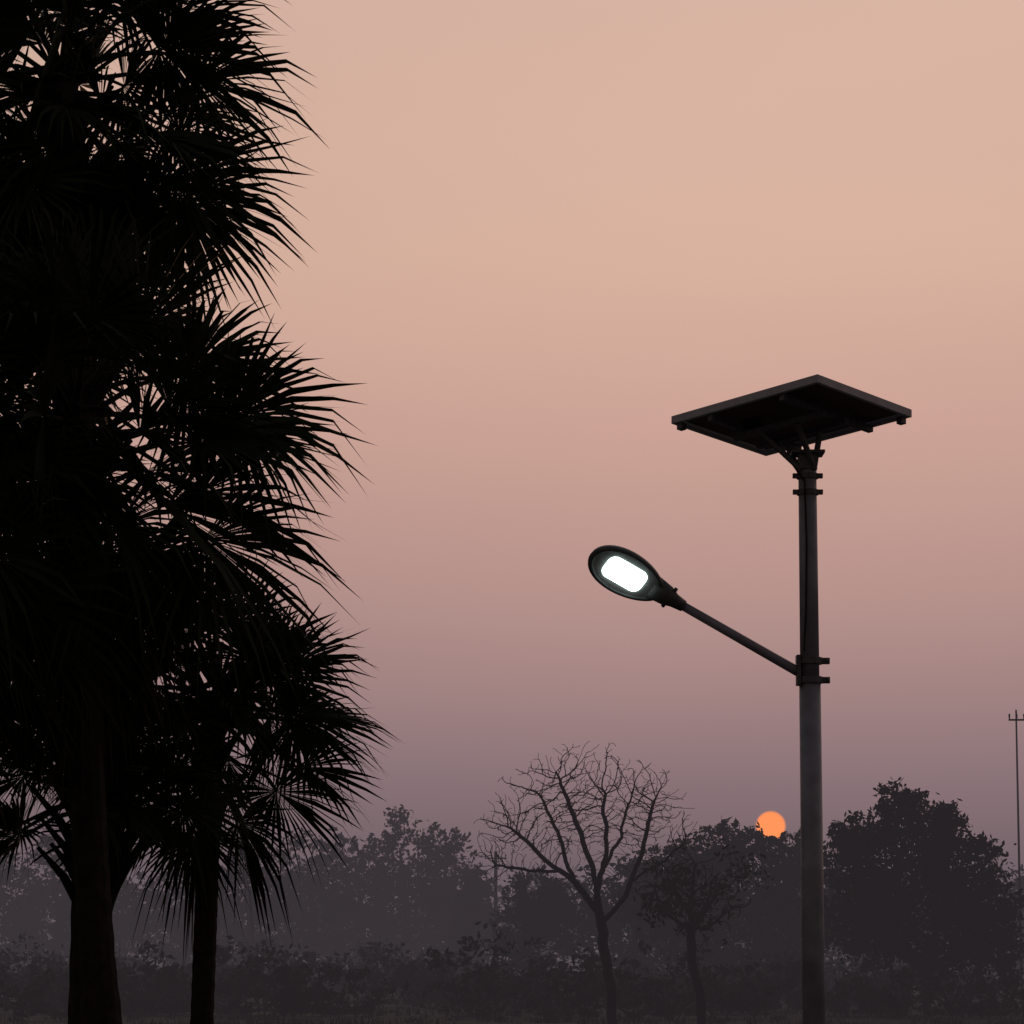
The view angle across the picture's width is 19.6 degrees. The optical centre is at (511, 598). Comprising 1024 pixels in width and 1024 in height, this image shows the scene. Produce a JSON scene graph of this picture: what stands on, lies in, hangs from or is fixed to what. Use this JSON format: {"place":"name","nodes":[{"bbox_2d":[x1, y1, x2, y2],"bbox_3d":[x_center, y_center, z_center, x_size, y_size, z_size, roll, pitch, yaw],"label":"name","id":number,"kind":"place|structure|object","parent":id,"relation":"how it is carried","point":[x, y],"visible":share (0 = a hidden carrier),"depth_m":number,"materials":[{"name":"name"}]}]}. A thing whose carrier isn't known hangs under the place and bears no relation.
{"place":"outdoors","nodes":[
{"label":"outdoors","id":0,"kind":"place"},
{"bbox_2d":[0,959,1023,1023],"bbox_3d":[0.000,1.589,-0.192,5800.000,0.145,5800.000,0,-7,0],"label":"ground","id":1,"kind":"structure","parent":0,"point":[793,1017],"depth_m":78.84,"materials":[{"name":"soil"}]},
{"bbox_2d":[0,280,156,868],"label":"palm tree","id":2,"kind":"object","parent":1,"relation":"on","point":[21,673],"visible":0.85,"depth_m":23.74,"materials":[{"name":"black plant"}]},
{"bbox_2d":[0,101,199,440],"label":"palm tree","id":3,"kind":"object","parent":1,"relation":"on","point":[20,175],"visible":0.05,"depth_m":29.59,"materials":[{"name":"black plant"}]},
{"bbox_2d":[0,643,266,919],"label":"palm tree","id":4,"kind":"object","parent":1,"relation":"on","point":[123,811],"visible":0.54,"depth_m":26.38,"materials":[{"name":"black plant"}]},
{"bbox_2d":[0,0,327,1023],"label":"palm tree","id":5,"kind":"object","parent":1,"relation":"on","point":[188,42],"visible":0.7,"depth_m":28.81,"materials":[{"name":"black plant"}]},
{"bbox_2d":[0,189,374,1023],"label":"palm tree","id":6,"kind":"object","parent":1,"relation":"on","point":[60,299],"visible":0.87,"depth_m":24.91,"materials":[{"name":"black plant"}]},
{"bbox_2d":[49,549,400,1023],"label":"palm tree","id":7,"kind":"object","parent":1,"relation":"on","point":[297,731],"visible":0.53,"depth_m":27.68,"materials":[{"name":"black plant"}]},
{"bbox_2d":[485,851,506,958],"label":"utility pole","id":8,"kind":"object","parent":1,"relation":"on","point":[495,887],"visible":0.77,"depth_m":149.27,"materials":[{"name":"concrete"}]},
{"bbox_2d":[0,921,1023,1019],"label":"scrub bushes","id":9,"kind":"object","parent":1,"relation":"on","point":[285,990],"visible":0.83,"depth_m":80.92,"materials":[{"name":"green plant"}]},
{"bbox_2d":[0,804,1023,980],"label":"distant tree line","id":10,"kind":"object","parent":1,"relation":"on","point":[321,919],"visible":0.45,"depth_m":199.71,"materials":[{"name":"green plant"}]},
{"bbox_2d":[0,1003,1023,1023],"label":"grass","id":11,"kind":"structure","parent":1,"relation":"on","point":[268,1019],"depth_m":74.44,"materials":[{"name":"black plant"}]},
{"bbox_2d":[478,863,588,994],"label":"broadleaf tree","id":12,"kind":"object","parent":1,"relation":"on","point":[533,916],"visible":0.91,"depth_m":128.68,"materials":[{"name":"green plant"}]},
{"bbox_2d":[473,742,701,1023],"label":"bare tree","id":13,"kind":"object","parent":1,"relation":"on","point":[601,918],"visible":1,"depth_m":59.74,"materials":[{"name":"brown plant"}]},
{"bbox_2d":[553,843,745,977],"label":"broadleaf tree","id":14,"kind":"object","parent":1,"relation":"on","point":[617,944],"visible":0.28,"depth_m":128.74,"materials":[{"name":"green plant"}]},
{"bbox_2d":[631,837,784,1023],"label":"sparse tree","id":15,"kind":"object","parent":1,"relation":"on","point":[691,926],"visible":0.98,"depth_m":61.53,"materials":[{"name":"green plant"}]},
{"bbox_2d":[605,816,854,983],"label":"broadleaf tree","id":16,"kind":"object","parent":1,"relation":"on","point":[761,933],"visible":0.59,"depth_m":113.69,"materials":[{"name":"green plant"}]},
{"bbox_2d":[588,374,911,1023],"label":"solar street lamp","id":17,"kind":"object","parent":1,"relation":"on","point":[792,418],"visible":1,"depth_m":21.49,"materials":[{"name":"metal"}]},
{"bbox_2d":[823,777,1023,1013],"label":"broadleaf tree","id":18,"kind":"object","parent":1,"relation":"on","point":[880,911],"visible":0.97,"depth_m":83.98,"materials":[{"name":"green plant"}]},
{"bbox_2d":[1008,710,1023,988],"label":"utility pole","id":19,"kind":"object","parent":1,"relation":"on","point":[1018,833],"visible":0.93,"depth_m":99.81,"materials":[{"name":"concrete"}]},
{"bbox_2d":[0,0,1023,958],"label":"sky","id":20,"kind":"structure","parent":0,"point":[543,235],"materials":[{"name":"pink"}]}
]}

